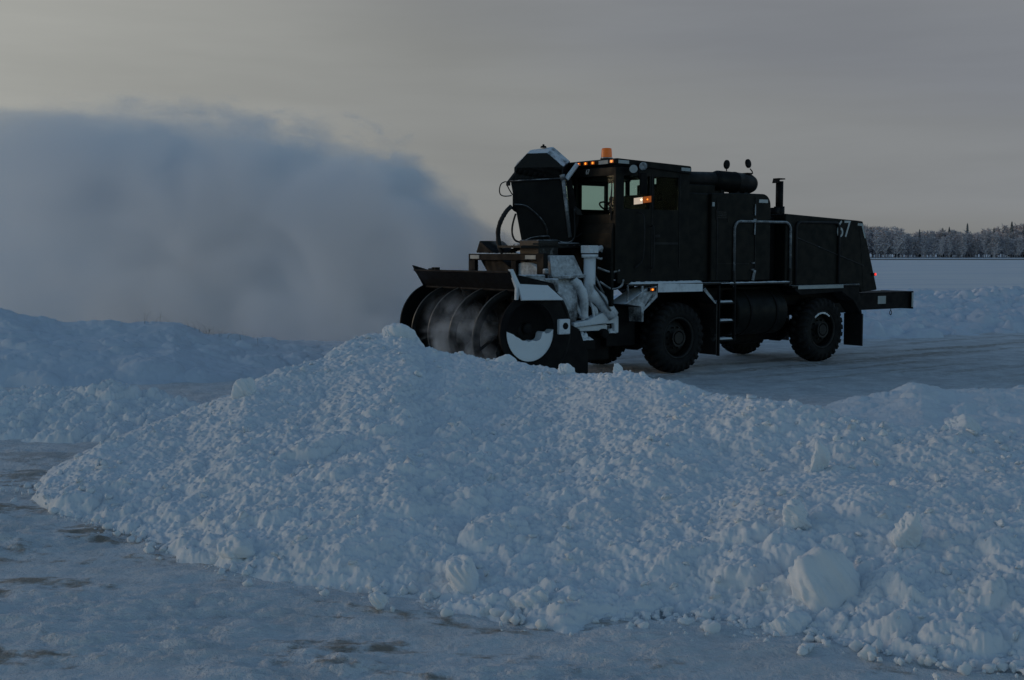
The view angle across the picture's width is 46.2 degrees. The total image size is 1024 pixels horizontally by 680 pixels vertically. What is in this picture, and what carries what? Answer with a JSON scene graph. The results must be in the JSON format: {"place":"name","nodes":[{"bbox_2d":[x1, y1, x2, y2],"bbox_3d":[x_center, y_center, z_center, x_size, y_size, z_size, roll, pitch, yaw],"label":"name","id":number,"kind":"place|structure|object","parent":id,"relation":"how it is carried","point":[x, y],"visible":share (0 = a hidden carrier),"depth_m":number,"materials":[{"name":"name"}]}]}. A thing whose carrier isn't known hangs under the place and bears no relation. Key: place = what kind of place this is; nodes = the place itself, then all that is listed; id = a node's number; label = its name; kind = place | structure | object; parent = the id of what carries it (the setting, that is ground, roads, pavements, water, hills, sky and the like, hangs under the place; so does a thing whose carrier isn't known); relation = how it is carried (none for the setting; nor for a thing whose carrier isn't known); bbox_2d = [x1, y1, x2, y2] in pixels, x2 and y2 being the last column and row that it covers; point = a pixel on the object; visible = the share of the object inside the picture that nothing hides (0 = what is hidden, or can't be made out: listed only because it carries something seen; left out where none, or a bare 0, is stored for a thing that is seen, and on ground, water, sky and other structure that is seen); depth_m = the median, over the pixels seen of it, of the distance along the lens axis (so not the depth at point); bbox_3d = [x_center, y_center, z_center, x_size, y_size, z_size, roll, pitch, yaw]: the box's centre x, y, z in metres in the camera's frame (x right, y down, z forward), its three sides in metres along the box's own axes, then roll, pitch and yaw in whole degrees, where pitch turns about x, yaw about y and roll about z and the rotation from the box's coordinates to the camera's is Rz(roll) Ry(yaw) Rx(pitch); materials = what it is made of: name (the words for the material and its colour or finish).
{"place":"outdoors","nodes":[
{"label":"outdoors","id":0,"kind":"place"},
{"bbox_2d":[0,252,1023,679],"bbox_3d":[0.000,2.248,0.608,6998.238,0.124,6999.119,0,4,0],"label":"ground","id":1,"kind":"structure","parent":0,"point":[80,600],"depth_m":8.64,"materials":[{"name":"white snow"}]},
{"bbox_2d":[0,378,199,443],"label":"snow bank","id":2,"kind":"structure","parent":1,"relation":"on","point":[106,410],"depth_m":15.57,"materials":[{"name":"white snow"}]},
{"bbox_2d":[0,308,348,387],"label":"snow bank","id":3,"kind":"structure","parent":1,"relation":"on","point":[38,350],"depth_m":22.38,"materials":[{"name":"white snow"}]},
{"bbox_2d":[144,311,257,339],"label":"dry grass","id":4,"kind":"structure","parent":3,"relation":"on","point":[199,328],"depth_m":24.89,"materials":[{"name":"brown"}]},
{"bbox_2d":[216,533,255,558],"bbox_3d":[-2.050,1.532,8.885,0.279,0.212,0.361,-4,6,-15],"label":"snow block","id":5,"kind":"object","parent":1,"relation":"on","point":[235,545],"depth_m":8.77,"materials":[{"name":"white snow"}]},
{"bbox_2d":[368,592,386,609],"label":"snow block","id":6,"kind":"object","parent":1,"relation":"on","point":[378,601],"depth_m":7.72,"materials":[{"name":"white snow"}]},
{"bbox_2d":[0,334,1023,679],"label":"snow crumbs","id":7,"kind":"object","parent":1,"relation":"on","point":[868,646],"visible":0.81,"depth_m":8.15,"materials":[{"name":"white snow"}]},
{"bbox_2d":[30,333,1023,670],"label":"snow bank","id":8,"kind":"structure","parent":1,"relation":"on","point":[372,479],"depth_m":9.58,"materials":[{"name":"white snow"}]},
{"bbox_2d":[231,377,256,398],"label":"snow block","id":9,"kind":"object","parent":8,"relation":"on","point":[241,387],"depth_m":13.99,"materials":[{"name":"white snow"}]},
{"bbox_2d":[382,323,416,339],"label":"snow block","id":10,"kind":"object","parent":8,"relation":"on","point":[399,330],"depth_m":17.44,"materials":[{"name":"white snow"}]},
{"bbox_2d":[445,554,478,594],"bbox_3d":[-0.329,1.641,8.098,0.225,0.373,0.280,-6,1,-10],"label":"snow block","id":11,"kind":"object","parent":8,"relation":"on","point":[462,575],"depth_m":8.02,"materials":[{"name":"white snow"}]},
{"bbox_2d":[495,354,516,362],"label":"snow block","id":12,"kind":"object","parent":8,"relation":"on","point":[507,358],"depth_m":16.03,"materials":[{"name":"white snow"}]},
{"bbox_2d":[509,586,549,609],"bbox_3d":[0.119,1.668,7.708,0.265,0.183,0.201,-1,4,-13],"label":"snow block","id":13,"kind":"object","parent":8,"relation":"on","point":[522,599],"depth_m":7.65,"materials":[{"name":"white snow"}]},
{"bbox_2d":[557,363,574,374],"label":"snow block","id":14,"kind":"object","parent":8,"relation":"on","point":[567,368],"depth_m":15.02,"materials":[{"name":"white snow"}]},
{"bbox_2d":[613,363,622,372],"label":"snow block","id":15,"kind":"object","parent":8,"relation":"on","point":[617,367],"depth_m":14.04,"materials":[{"name":"white snow"}]},
{"bbox_2d":[761,611,811,636],"bbox_3d":[1.694,1.760,7.290,0.313,0.204,0.197,-1,4,-13],"label":"snow block","id":16,"kind":"object","parent":8,"relation":"on","point":[798,619],"depth_m":7.27,"materials":[{"name":"white snow"}]},
{"bbox_2d":[782,498,811,529],"bbox_3d":[1.971,1.241,8.440,0.200,0.269,0.241,-1,4,-10],"label":"snow block","id":17,"kind":"object","parent":8,"relation":"on","point":[794,512],"depth_m":8.35,"materials":[{"name":"white snow"}]},
{"bbox_2d":[810,440,829,471],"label":"snow block","id":18,"kind":"object","parent":8,"relation":"on","point":[820,459],"depth_m":9.74,"materials":[{"name":"white snow"}]},
{"bbox_2d":[787,546,860,613],"bbox_3d":[1.994,1.588,7.645,0.450,0.542,0.407,3,7,-20],"label":"snow block","id":19,"kind":"object","parent":8,"relation":"on","point":[819,579],"depth_m":7.54,"materials":[{"name":"white snow"}]},
{"bbox_2d":[890,511,922,548],"bbox_3d":[2.638,1.318,8.010,0.222,0.364,0.143,-1,4,-15],"label":"snow block","id":20,"kind":"object","parent":8,"relation":"on","point":[907,530],"depth_m":7.97,"materials":[{"name":"white snow"}]},
{"bbox_2d":[944,414,981,431],"bbox_3d":[4.088,0.804,10.864,0.360,0.282,0.338,-4,12,-30],"label":"snow block","id":21,"kind":"object","parent":8,"relation":"on","point":[965,421],"depth_m":10.80,"materials":[{"name":"white snow"}]},
{"bbox_2d":[400,144,913,373],"bbox_3d":[3.956,-1.668,24.511,12.664,4.299,3.150,-3,5,-36],"label":"snow blower truck","id":22,"kind":"object","parent":1,"relation":"on","point":[703,262],"visible":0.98,"depth_m":22.39,"materials":[{"name":"black metal"}]},
{"bbox_2d":[400,285,1023,338],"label":"snow bank","id":23,"kind":"structure","parent":1,"relation":"on","point":[940,314],"depth_m":37.03,"materials":[{"name":"white snow"}]},
{"bbox_2d":[768,382,1023,433],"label":"snow bank","id":24,"kind":"structure","parent":1,"relation":"on","point":[927,406],"depth_m":15.15,"materials":[{"name":"white snow"}]},
{"bbox_2d":[915,229,921,256],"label":"spruce tree","id":25,"kind":"object","parent":1,"relation":"on","point":[919,236],"visible":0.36,"depth_m":427.42,"materials":[{"name":"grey plant"}]},
{"bbox_2d":[863,222,1023,257],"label":"birch wood","id":26,"kind":"object","parent":1,"relation":"on","point":[881,241],"visible":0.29,"depth_m":405.83,"materials":[{"name":"white plant"}]},
{"bbox_2d":[1008,222,1016,256],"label":"spruce tree","id":27,"kind":"object","parent":1,"relation":"on","point":[1011,229],"visible":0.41,"depth_m":425.63,"materials":[{"name":"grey plant"}]},
{"bbox_2d":[0,259,1023,259],"bbox_3d":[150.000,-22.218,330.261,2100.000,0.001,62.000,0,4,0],"label":"runway","id":28,"kind":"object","parent":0,"point":[409,259],"depth_m":321.37,"materials":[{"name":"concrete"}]},
{"bbox_2d":[0,0,1023,251],"label":"sky","id":29,"kind":"structure","parent":0,"point":[126,125],"materials":[{"name":"grey"}]}
]}

